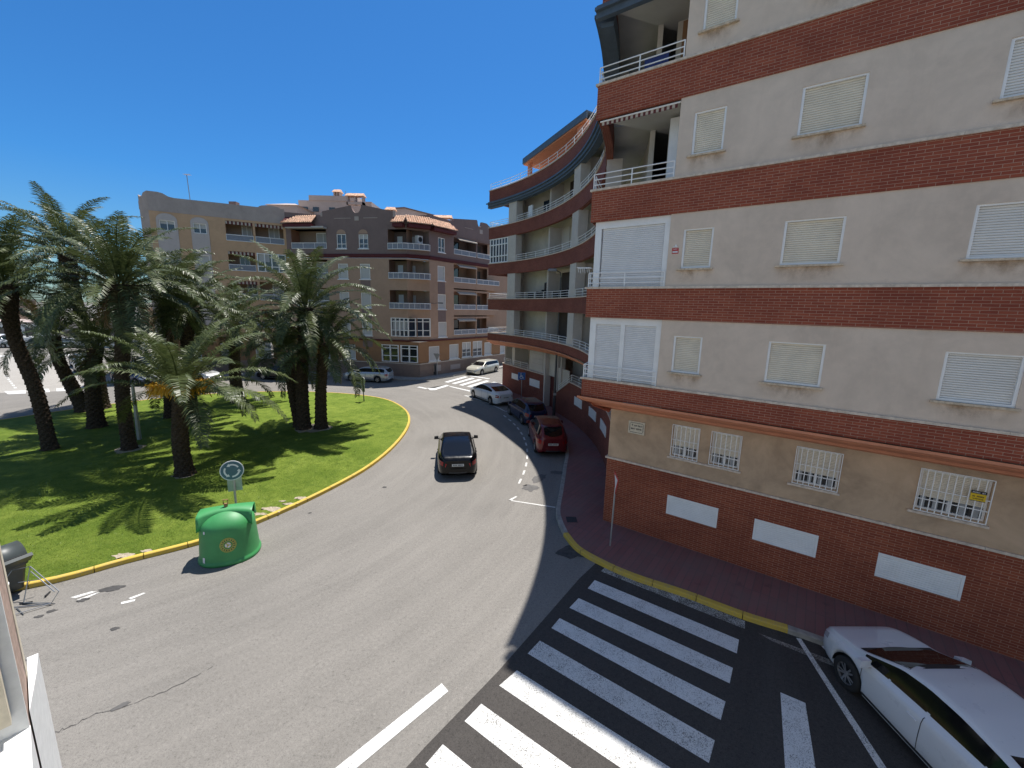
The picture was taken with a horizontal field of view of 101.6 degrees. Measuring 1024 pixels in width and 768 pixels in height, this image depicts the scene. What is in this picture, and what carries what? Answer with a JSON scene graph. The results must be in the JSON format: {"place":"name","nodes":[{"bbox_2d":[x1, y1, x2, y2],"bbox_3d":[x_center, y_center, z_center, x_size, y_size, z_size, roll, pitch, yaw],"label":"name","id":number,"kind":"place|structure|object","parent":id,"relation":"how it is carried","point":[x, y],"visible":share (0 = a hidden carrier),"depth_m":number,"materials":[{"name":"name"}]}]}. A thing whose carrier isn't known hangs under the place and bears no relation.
{"place":"outdoors","nodes":[
{"label":"outdoors","id":0,"kind":"place"},
{"bbox_2d":[0,319,62,336],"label":"distant house","id":1,"kind":"structure","parent":0,"point":[23,328],"depth_m":63.90,"materials":[{"name":"white stone"}]},
{"bbox_2d":[0,352,108,392],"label":"side road","id":2,"kind":"structure","parent":0,"point":[51,380],"depth_m":37.72,"materials":[{"name":"grey asphalt"}]},
{"bbox_2d":[0,392,407,580],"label":"lawn","id":3,"kind":"structure","parent":0,"point":[370,424],"depth_m":18.47,"materials":[{"name":"green plant"}]},
{"bbox_2d":[0,212,105,450],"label":"palm tree","id":4,"kind":"object","parent":3,"relation":"on","point":[10,312],"visible":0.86,"depth_m":19.48,"materials":[{"name":"green plant"}]},
{"bbox_2d":[0,292,113,412],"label":"palm tree","id":5,"kind":"object","parent":3,"relation":"on","point":[70,384],"visible":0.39,"depth_m":26.83,"materials":[{"name":"green plant"}]},
{"bbox_2d":[0,181,147,408],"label":"palm tree","id":6,"kind":"object","parent":3,"relation":"on","point":[45,197],"visible":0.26,"depth_m":25.68,"materials":[{"name":"green plant"}]},
{"bbox_2d":[20,309,153,428],"bbox_3d":[-23.140,-0.917,23.525,5.965,6.944,5.814,1,10,0],"label":"palm tree","id":7,"kind":"object","parent":3,"relation":"on","point":[96,418],"visible":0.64,"depth_m":22.93,"materials":[{"name":"green plant"}]},
{"bbox_2d":[112,553,134,558],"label":"bare soil","id":8,"kind":"structure","parent":3,"relation":"on","point":[119,556],"depth_m":12.14,"materials":[{"name":"soil"}]},
{"bbox_2d":[115,445,146,453],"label":"bare soil","id":9,"kind":"structure","parent":3,"relation":"on","point":[118,449],"depth_m":20.58,"materials":[{"name":"soil"}]},
{"bbox_2d":[0,201,230,450],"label":"palm tree","id":10,"kind":"object","parent":9,"relation":"on","point":[122,302],"visible":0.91,"depth_m":18.38,"materials":[{"name":"green plant"}]},
{"bbox_2d":[131,384,141,439],"bbox_3d":[-19.737,1.478,21.918,0.194,2.982,0.185,-3,11,-22],"label":"metal post","id":11,"kind":"object","parent":3,"relation":"on","point":[137,425],"visible":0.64,"depth_m":21.92,"materials":[{"name":"metal"}]},
{"bbox_2d":[82,230,249,418],"bbox_3d":[-21.309,-3.359,25.892,8.318,10.977,7.861,1,10,0],"label":"palm tree","id":12,"kind":"object","parent":3,"relation":"on","point":[167,405],"visible":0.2,"depth_m":25.35,"materials":[{"name":"green plant"}]},
{"bbox_2d":[87,253,266,424],"bbox_3d":[-18.890,-2.370,24.071,7.612,9.807,8.134,1,10,0],"label":"palm tree","id":13,"kind":"object","parent":3,"relation":"on","point":[184,335],"visible":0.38,"depth_m":23.81,"materials":[{"name":"green plant"}]},
{"bbox_2d":[219,461,243,502],"bbox_3d":[-9.046,3.594,13.624,0.660,2.330,0.129,-4,12,-27],"label":"roundabout sign","id":14,"kind":"object","parent":3,"relation":"on","point":[231,472],"visible":0.95,"depth_m":13.49,"materials":[{"name":"metal"}]},
{"bbox_2d":[175,275,297,402],"bbox_3d":[-20.093,-3.244,30.356,7.060,9.194,8.499,8,12,32],"label":"palm tree","id":15,"kind":"object","parent":3,"relation":"on","point":[236,357],"visible":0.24,"depth_m":29.99,"materials":[{"name":"green plant"}]},
{"bbox_2d":[227,311,343,427],"bbox_3d":[-13.537,-0.814,24.668,6.170,6.786,6.648,1,10,0],"label":"palm tree","id":16,"kind":"object","parent":3,"relation":"on","point":[291,388],"visible":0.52,"depth_m":23.89,"materials":[{"name":"green plant"}]},
{"bbox_2d":[295,424,331,432],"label":"bare soil","id":17,"kind":"structure","parent":3,"relation":"on","point":[309,430],"depth_m":24.43,"materials":[{"name":"soil"}]},
{"bbox_2d":[209,239,392,430],"bbox_3d":[-11.529,-2.562,23.714,9.026,10.666,8.757,1,10,0],"label":"palm tree","id":18,"kind":"object","parent":17,"relation":"on","point":[303,292],"visible":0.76,"depth_m":22.68,"materials":[{"name":"green plant"}]},
{"bbox_2d":[239,288,388,429],"bbox_3d":[-10.808,-1.259,23.883,7.326,8.077,7.893,1,10,0],"label":"palm tree","id":19,"kind":"object","parent":17,"relation":"on","point":[320,399],"visible":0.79,"depth_m":23.18,"materials":[{"name":"green plant"}]},
{"bbox_2d":[195,499,260,567],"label":"bottle bank","id":20,"kind":"structure","parent":0,"point":[228,535],"depth_m":12.01,"materials":[{"name":"green plastic"}]},
{"bbox_2d":[0,0,603,302],"label":"sky","id":21,"kind":"structure","parent":0,"point":[420,105],"materials":[{"name":"blue"}]},
{"bbox_2d":[152,363,502,378],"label":"pavement","id":22,"kind":"structure","parent":0,"point":[433,376],"depth_m":43.86,"materials":[{"name":"concrete"}]},
{"bbox_2d":[0,302,742,767],"bbox_3d":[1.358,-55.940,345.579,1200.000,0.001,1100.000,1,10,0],"label":"ground","id":23,"kind":"structure","parent":0,"point":[340,624],"depth_m":10.16,"materials":[{"name":"grey asphalt"}]},
{"bbox_2d":[1,541,33,591],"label":"litter bin","id":24,"kind":"object","parent":23,"relation":"on","point":[15,554],"visible":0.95,"depth_m":10.57,"materials":[{"name":"grey metal"}]},
{"bbox_2d":[0,546,61,767],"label":"building","id":25,"kind":"structure","parent":23,"relation":"on","point":[27,737],"depth_m":1.60,"materials":[{"name":"white paint"}]},
{"bbox_2d":[7,566,58,614],"bbox_3d":[-11.924,5.047,10.207,1.361,0.810,0.889,-2,11,-18],"label":"wire rack","id":26,"kind":"object","parent":23,"relation":"on","point":[44,604],"visible":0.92,"depth_m":10.37,"materials":[{"name":"metal"}]},
{"bbox_2d":[23,336,144,347],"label":"boundary wall","id":27,"kind":"structure","parent":23,"relation":"on","point":[26,338],"depth_m":62.65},
{"bbox_2d":[99,585,125,591],"bbox_3d":[-10.487,5.352,10.937,0.581,0.001,0.279,1,10,0],"label":"oil stain","id":28,"kind":"object","parent":23,"relation":"on","point":[111,588],"visible":1,"depth_m":10.94,"materials":[{"name":"asphalt"}]},
{"bbox_2d":[111,701,129,710],"bbox_3d":[-7.307,6.006,7.801,0.296,0.001,0.128,-7,13,-38],"label":"oil stain","id":29,"kind":"object","parent":23,"relation":"on","point":[123,704],"visible":1,"depth_m":7.80,"materials":[{"name":"asphalt"}]},
{"bbox_2d":[110,367,157,385],"bbox_3d":[-33.583,-0.867,37.203,4.344,1.638,2.129,5,11,17],"label":"car","id":30,"kind":"object","parent":23,"relation":"on","point":[140,378],"visible":0.23,"depth_m":36.11,"materials":[{"name":"grey"}]},
{"bbox_2d":[179,365,220,378],"bbox_3d":[-29.278,-1.015,38.987,4.094,1.488,2.111,4,11,14],"label":"car","id":31,"kind":"object","parent":23,"relation":"on","point":[213,373],"visible":0.2,"depth_m":38.43,"materials":[{"name":"silver metal"}]},
{"bbox_2d":[1,391,409,591],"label":"island kerb","id":32,"kind":"structure","parent":23,"relation":"on","point":[98,568],"depth_m":12.74,"materials":[{"name":"yellow concrete"}]},
{"bbox_2d":[138,190,313,373],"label":"tan building","id":33,"kind":"structure","parent":23,"relation":"on","point":[222,231],"depth_m":41.29,"materials":[{"name":"beige paint"}]},
{"bbox_2d":[159,220,175,230],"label":"window","id":34,"kind":"structure","parent":33,"relation":"in","point":[165,224],"depth_m":38.72,"materials":[{"name":"white metal"}]},
{"bbox_2d":[193,223,206,233],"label":"window","id":35,"kind":"structure","parent":33,"relation":"in","point":[201,229],"depth_m":39.93,"materials":[{"name":"white metal"}]},
{"bbox_2d":[196,255,209,264],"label":"window","id":36,"kind":"structure","parent":33,"relation":"in","point":[206,257],"depth_m":40.48,"materials":[{"name":"white metal"}]},
{"bbox_2d":[239,255,249,265],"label":"balcony door","id":37,"kind":"structure","parent":33,"relation":"in","point":[243,261],"depth_m":42.99,"materials":[{"name":"glass"}]},
{"bbox_2d":[241,225,252,235],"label":"balcony door","id":38,"kind":"structure","parent":33,"relation":"in","point":[246,230],"depth_m":42.66,"materials":[{"name":"glass"}]},
{"bbox_2d":[268,228,279,238],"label":"balcony door","id":39,"kind":"structure","parent":33,"relation":"in","point":[273,233],"depth_m":43.82,"materials":[{"name":"glass"}]},
{"bbox_2d":[256,365,295,379],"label":"car","id":40,"kind":"object","parent":23,"relation":"on","point":[261,376],"visible":0.28,"depth_m":40.23,"materials":[{"name":"black"}]},
{"bbox_2d":[148,366,502,380],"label":"pavement kerb","id":41,"kind":"structure","parent":23,"relation":"on","point":[405,379],"depth_m":42.68,"materials":[{"name":"concrete"}]},
{"bbox_2d":[344,365,393,382],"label":"car","id":42,"kind":"object","parent":23,"relation":"on","point":[385,374],"visible":0.75,"depth_m":40.32,"materials":[{"name":"silver metal"}]},
{"bbox_2d":[336,683,447,767],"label":"road marking","id":43,"kind":"object","parent":23,"relation":"on","point":[433,695],"visible":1,"depth_m":7.47,"materials":[{"name":"paint"}]},
{"bbox_2d":[280,189,506,376],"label":"corner building","id":44,"kind":"structure","parent":23,"relation":"on","point":[417,325],"depth_m":43.40,"materials":[{"name":"brown brick"}]},
{"bbox_2d":[316,233,326,242],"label":"balcony door","id":45,"kind":"structure","parent":44,"relation":"in","point":[321,237],"depth_m":43.97,"materials":[{"name":"glass"}]},
{"bbox_2d":[336,230,346,248],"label":"window","id":46,"kind":"structure","parent":44,"relation":"in","point":[341,235],"depth_m":42.38,"materials":[{"name":"white metal"}]},
{"bbox_2d":[337,264,348,279],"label":"window","id":47,"kind":"structure","parent":44,"relation":"in","point":[343,276],"depth_m":42.96,"materials":[{"name":"white metal"}]},
{"bbox_2d":[340,292,349,307],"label":"window","id":48,"kind":"structure","parent":44,"relation":"in","point":[346,294],"depth_m":43.41,"materials":[{"name":"white metal"}]},
{"bbox_2d":[358,229,368,248],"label":"window","id":49,"kind":"structure","parent":44,"relation":"in","point":[363,235],"depth_m":41.95,"materials":[{"name":"glass"}]},
{"bbox_2d":[359,264,370,279],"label":"window","id":50,"kind":"structure","parent":44,"relation":"in","point":[364,273],"depth_m":42.53,"materials":[{"name":"white metal"}]},
{"bbox_2d":[361,293,371,308],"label":"window","id":51,"kind":"structure","parent":44,"relation":"in","point":[365,298],"depth_m":43.02,"materials":[{"name":"white metal"}]},
{"bbox_2d":[362,321,371,335],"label":"window","id":52,"kind":"structure","parent":44,"relation":"in","point":[365,332],"depth_m":43.58,"materials":[{"name":"white metal"}]},
{"bbox_2d":[429,346,440,361],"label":"window","id":53,"kind":"structure","parent":44,"relation":"in","point":[434,349],"depth_m":44.62,"materials":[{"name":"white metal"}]},
{"bbox_2d":[438,237,445,253],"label":"window","id":54,"kind":"structure","parent":44,"relation":"in","point":[441,241],"depth_m":43.57,"materials":[{"name":"white metal"}]},
{"bbox_2d":[438,266,445,281],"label":"window","id":55,"kind":"structure","parent":44,"relation":"in","point":[441,269],"depth_m":44.10,"materials":[{"name":"white metal"}]},
{"bbox_2d":[437,294,446,309],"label":"window","id":56,"kind":"structure","parent":44,"relation":"in","point":[441,297],"depth_m":44.68,"materials":[{"name":"white metal"}]},
{"bbox_2d":[438,322,447,337],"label":"window","id":57,"kind":"structure","parent":44,"relation":"in","point":[442,325],"depth_m":45.24,"materials":[{"name":"white metal"}]},
{"bbox_2d":[449,344,459,359],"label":"window","id":58,"kind":"structure","parent":44,"relation":"in","point":[453,347],"depth_m":47.09,"materials":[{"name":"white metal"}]},
{"bbox_2d":[462,342,471,357],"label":"window","id":59,"kind":"structure","parent":44,"relation":"in","point":[466,346],"depth_m":48.69,"materials":[{"name":"white metal"}]},
{"bbox_2d":[473,341,481,356],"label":"window","id":60,"kind":"structure","parent":44,"relation":"in","point":[477,345],"depth_m":50.27,"materials":[{"name":"glass"}]},
{"bbox_2d":[484,342,491,355],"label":"window","id":61,"kind":"structure","parent":44,"relation":"in","point":[487,349],"depth_m":51.85,"materials":[{"name":"white metal"}]},
{"bbox_2d":[434,432,477,474],"bbox_3d":[-2.696,3.081,20.361,2.187,1.444,4.544,0,11,-9],"label":"car","id":62,"kind":"object","parent":23,"relation":"on","point":[457,453],"visible":1,"depth_m":18.57,"materials":[{"name":"black metal"}]},
{"bbox_2d":[466,359,498,374],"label":"car","id":63,"kind":"object","parent":23,"relation":"on","point":[482,367],"visible":1,"depth_m":47.00,"materials":[{"name":"beige metal"}]},
{"bbox_2d":[470,383,512,404],"bbox_3d":[-1.723,0.620,33.955,2.184,1.410,4.794,-5,12,-32],"label":"car","id":64,"kind":"object","parent":23,"relation":"on","point":[494,393],"visible":1,"depth_m":32.59,"materials":[{"name":"grey metal"}]},
{"bbox_2d":[508,397,547,423],"bbox_3d":[1.007,1.642,28.545,2.111,1.488,4.094,-2,11,-19],"label":"car","id":65,"kind":"object","parent":23,"relation":"on","point":[522,409],"visible":0.91,"depth_m":27.14,"materials":[{"name":"blue metal"}]},
{"bbox_2d":[522,484,539,490],"bbox_3d":[0.762,4.379,17.703,0.690,0.001,0.691,10,13,38],"label":"oil stain","id":66,"kind":"object","parent":23,"relation":"on","point":[528,487],"visible":1,"depth_m":17.69,"materials":[{"name":"asphalt"}]},
{"bbox_2d":[532,474,545,482],"bbox_3d":[1.193,4.209,18.686,0.517,0.001,1.168,9,13,35],"label":"oil stain","id":67,"kind":"object","parent":23,"relation":"on","point":[538,478],"visible":1,"depth_m":18.65,"materials":[{"name":"asphalt"}]},
{"bbox_2d":[513,399,568,533],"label":"pavement kerb","id":68,"kind":"structure","parent":23,"relation":"on","point":[562,527],"depth_m":16.46,"materials":[{"name":"grey concrete"}]},
{"bbox_2d":[526,415,567,452],"bbox_3d":[1.939,2.552,23.313,2.129,1.638,4.344,1,10,-5],"label":"car","id":69,"kind":"object","parent":23,"relation":"on","point":[547,434],"visible":1,"depth_m":21.42,"materials":[{"name":"red metal"}]},
{"bbox_2d":[556,545,584,558],"bbox_3d":[1.871,5.255,13.089,1.082,0.001,0.782,-2,11,-18],"label":"oil stain","id":70,"kind":"object","parent":23,"relation":"on","point":[569,551],"visible":0.65,"depth_m":13.03,"materials":[{"name":"asphalt"}]},
{"bbox_2d":[563,532,787,632],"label":"yellow kerb","id":71,"kind":"structure","parent":23,"relation":"on","point":[732,611],"depth_m":11.20,"materials":[{"name":"yellow concrete"}]},
{"bbox_2d":[486,0,1023,661],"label":"apartment building","id":72,"kind":"structure","parent":23,"relation":"on","point":[800,354],"depth_m":10.15,"materials":[{"name":"paint"}]},
{"bbox_2d":[559,312,567,339],"bbox_3d":[3.629,-4.080,29.585,0.061,1.920,1.452,-3,11,-21],"label":"balcony door","id":73,"kind":"structure","parent":72,"relation":"in","point":[563,316],"depth_m":29.55,"materials":[{"name":"glass"}]},
{"bbox_2d":[561,272,569,289],"bbox_3d":[3.777,-6.830,28.869,0.061,1.870,1.411,-3,11,-21],"label":"balcony door","id":74,"kind":"structure","parent":72,"relation":"in","point":[565,276],"depth_m":28.96,"materials":[{"name":"glass"}]},
{"bbox_2d":[561,226,570,250],"bbox_3d":[3.678,-9.774,28.766,0.056,1.970,1.129,-3,11,-22],"label":"balcony door","id":75,"kind":"structure","parent":72,"relation":"in","point":[565,236],"depth_m":28.65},
{"bbox_2d":[628,420,644,435],"bbox_3d":[4.080,1.434,13.693,0.540,0.420,0.033,9,13,35],"label":"street plaque","id":76,"kind":"object","parent":72,"relation":"attached to","point":[636,427],"visible":1,"depth_m":13.68,"materials":[{"name":"beige stone"}]},
{"bbox_2d":[666,116,679,177],"bbox_3d":[4.690,-6.632,11.913,0.470,1.800,0.040,9,13,35],"label":"door leaf","id":77,"kind":"structure","parent":72,"relation":"in","point":[674,124],"depth_m":11.92,"materials":[{"name":"white metal"}]},
{"bbox_2d":[680,20,687,57],"bbox_3d":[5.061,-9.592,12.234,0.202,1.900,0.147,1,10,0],"label":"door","id":78,"kind":"structure","parent":72,"relation":"in","point":[685,24],"depth_m":12.16,"materials":[{"name":"wood"}]},
{"bbox_2d":[666,336,702,376],"bbox_3d":[4.870,-0.598,11.741,0.871,1.470,0.715,1,10,0],"label":"window","id":79,"kind":"structure","parent":72,"relation":"in","point":[686,356],"depth_m":11.74,"materials":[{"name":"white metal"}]},
{"bbox_2d":[676,227,713,269],"bbox_3d":[4.938,-3.411,11.223,0.871,1.470,0.715,1,10,0],"label":"window","id":80,"kind":"structure","parent":72,"relation":"in","point":[698,242],"depth_m":11.22,"materials":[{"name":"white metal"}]},
{"bbox_2d":[667,424,740,473],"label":"window","id":81,"kind":"structure","parent":72,"relation":"in","point":[685,439],"depth_m":12.88,"materials":[{"name":"white metal"}]},
{"bbox_2d":[686,106,726,157],"bbox_3d":[5.007,-6.224,10.705,0.871,1.470,0.715,1,10,0],"label":"window","id":82,"kind":"structure","parent":72,"relation":"in","point":[709,125],"depth_m":10.70,"materials":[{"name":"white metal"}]},
{"bbox_2d":[698,0,739,34],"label":"window","id":83,"kind":"structure","parent":72,"relation":"in","point":[718,14],"depth_m":10.24,"materials":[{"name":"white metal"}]},
{"bbox_2d":[708,431,742,470],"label":"window","id":84,"kind":"structure","parent":72,"relation":"in","point":[726,449],"depth_m":12.26,"materials":[{"name":"white metal"}]},
{"bbox_2d":[759,341,825,389],"bbox_3d":[6.893,-0.282,10.289,1.194,1.470,0.950,1,10,0],"label":"window","id":85,"kind":"structure","parent":72,"relation":"in","point":[799,365],"depth_m":10.27,"materials":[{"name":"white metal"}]},
{"bbox_2d":[774,216,846,267],"bbox_3d":[6.962,-3.095,9.771,1.194,1.470,0.950,1,10,0],"label":"window","id":86,"kind":"structure","parent":72,"relation":"in","point":[817,241],"depth_m":9.75,"materials":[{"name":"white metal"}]},
{"bbox_2d":[787,446,843,495],"bbox_3d":[7.987,2.239,10.989,1.037,1.101,0.834,1,10,0],"label":"window","id":87,"kind":"structure","parent":72,"relation":"in","point":[819,468],"depth_m":10.99,"materials":[{"name":"white metal"}]},
{"bbox_2d":[791,72,869,139],"bbox_3d":[7.030,-5.908,9.254,1.194,1.470,0.950,1,10,0],"label":"window","id":88,"kind":"structure","parent":72,"relation":"in","point":[838,105],"depth_m":9.23,"materials":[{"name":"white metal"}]},
{"bbox_2d":[907,468,996,528],"bbox_3d":[10.010,2.556,9.537,1.199,1.101,0.952,1,10,0],"label":"window","id":89,"kind":"structure","parent":72,"relation":"in","point":[939,491],"depth_m":9.54,"materials":[{"name":"white metal"}]},
{"bbox_2d":[929,351,1023,411],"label":"window","id":90,"kind":"structure","parent":72,"relation":"in","point":[992,381],"depth_m":8.45,"materials":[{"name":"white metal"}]},
{"bbox_2d":[969,490,986,502],"bbox_3d":[10.280,2.474,9.212,0.240,0.232,0.016,9,13,35],"label":"notice sign","id":91,"kind":"object","parent":72,"relation":"attached to","point":[979,496],"visible":1,"depth_m":9.21,"materials":[{"name":"plastic"}]},
{"bbox_2d":[959,201,1023,261],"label":"window","id":92,"kind":"structure","parent":72,"relation":"in","point":[997,232],"depth_m":8.07,"materials":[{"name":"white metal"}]},
{"bbox_2d":[992,36,1023,103],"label":"window","id":93,"kind":"structure","parent":72,"relation":"in","point":[1012,89],"depth_m":7.68,"materials":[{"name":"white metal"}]},
{"bbox_2d":[787,625,823,645],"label":"pavement kerb","id":94,"kind":"structure","parent":23,"relation":"on","point":[806,635],"depth_m":9.80,"materials":[{"name":"grey concrete"}]},
{"bbox_2d":[406,563,928,767],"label":"side street","id":95,"kind":"structure","parent":0,"point":[746,730],"depth_m":8.17,"materials":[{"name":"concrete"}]},
{"bbox_2d":[426,745,470,767],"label":"road marking","id":96,"kind":"object","parent":95,"relation":"on","point":[439,754],"visible":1,"depth_m":7.00,"materials":[{"name":"paint"}]},
{"bbox_2d":[465,704,570,767],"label":"road marking","id":97,"kind":"object","parent":95,"relation":"on","point":[516,739],"visible":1,"depth_m":7.34,"materials":[{"name":"paint"}]},
{"bbox_2d":[499,671,669,767],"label":"road marking","id":98,"kind":"object","parent":95,"relation":"on","point":[552,705],"visible":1,"depth_m":7.65,"materials":[{"name":"paint"}]},
{"bbox_2d":[528,641,714,762],"bbox_3d":[1.977,6.137,8.319,3.703,0.001,0.472,9,13,35],"label":"road marking","id":99,"kind":"object","parent":95,"relation":"on","point":[602,690],"visible":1,"depth_m":8.12,"materials":[{"name":"paint"}]},
{"bbox_2d":[552,618,725,719],"bbox_3d":[2.539,6.018,9.039,3.696,0.001,0.472,9,13,35],"label":"road marking","id":100,"kind":"object","parent":95,"relation":"on","point":[706,697],"visible":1,"depth_m":8.83,"materials":[{"name":"paint"}]},
{"bbox_2d":[570,598,732,682],"bbox_3d":[3.102,5.891,9.802,3.673,0.001,0.469,9,13,34],"label":"road marking","id":101,"kind":"object","parent":95,"relation":"on","point":[725,674],"visible":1,"depth_m":9.65,"materials":[{"name":"paint"}]},
{"bbox_2d":[588,580,738,652],"bbox_3d":[3.683,5.766,10.561,3.632,0.001,0.477,9,13,34],"label":"road marking","id":102,"kind":"object","parent":95,"relation":"on","point":[687,627],"visible":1,"depth_m":10.38,"materials":[{"name":"paint"}]},
{"bbox_2d":[602,568,744,627],"bbox_3d":[4.188,5.654,11.237,3.698,0.001,0.311,9,13,34],"label":"road marking","id":103,"kind":"object","parent":95,"relation":"on","point":[651,590],"visible":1,"depth_m":11.00,"materials":[{"name":"paint"}]},
{"bbox_2d":[780,692,814,767],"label":"road marking","id":104,"kind":"object","parent":95,"relation":"on","point":[800,739],"visible":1,"depth_m":7.56,"materials":[{"name":"paint"}]},
{"bbox_2d":[763,635,833,665],"bbox_3d":[7.844,6.212,8.685,4.749,0.001,0.401,9,13,35],"label":"road marking","id":105,"kind":"object","parent":95,"relation":"on","point":[815,655],"visible":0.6,"depth_m":9.44,"materials":[{"name":"paint"}]},
{"bbox_2d":[797,638,885,767],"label":"road marking","id":106,"kind":"object","parent":95,"relation":"on","point":[852,721],"visible":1,"depth_m":8.00,"materials":[{"name":"paint"}]},
{"bbox_2d":[822,626,1023,767],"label":"car","id":107,"kind":"object","parent":95,"relation":"on","point":[933,708],"visible":1,"depth_m":7.13,"materials":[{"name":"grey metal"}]},
{"bbox_2d":[512,392,1023,698],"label":"pavement","id":108,"kind":"structure","parent":0,"point":[731,584],"depth_m":11.81,"materials":[{"name":"red tile"}]},
{"bbox_2d":[518,372,524,396],"bbox_3d":[0.770,0.127,34.172,0.602,2.180,0.088,3,10,6],"label":"parking sign","id":109,"kind":"object","parent":108,"relation":"on","point":[521,376],"visible":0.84,"depth_m":34.01,"materials":[{"name":"metal"}]},
{"bbox_2d":[548,269,561,415],"bbox_3d":[2.671,-2.624,28.040,1.100,9.900,0.373,-3,11,-23],"label":"street lamp","id":110,"kind":"object","parent":108,"relation":"on","point":[554,399],"visible":0.81,"depth_m":28.48,"materials":[{"name":"metal"}]},
{"bbox_2d":[609,470,618,545],"bbox_3d":[3.158,3.967,13.041,0.082,2.390,0.728,2,10,6],"label":"give way sign","id":111,"kind":"object","parent":108,"relation":"on","point":[616,482],"visible":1,"depth_m":13.00,"materials":[{"name":"metal"}]},
{"label":"bare soil","id":112,"kind":"structure","parent":0,"visible":0},
{"bbox_2d":[54,317,296,477],"bbox_3d":[-13.868,0.588,17.542,8.386,6.593,7.291,1,10,0],"label":"palm tree","id":113,"kind":"object","parent":112,"relation":"on","point":[178,385],"visible":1,"depth_m":16.95,"materials":[{"name":"green plant"}]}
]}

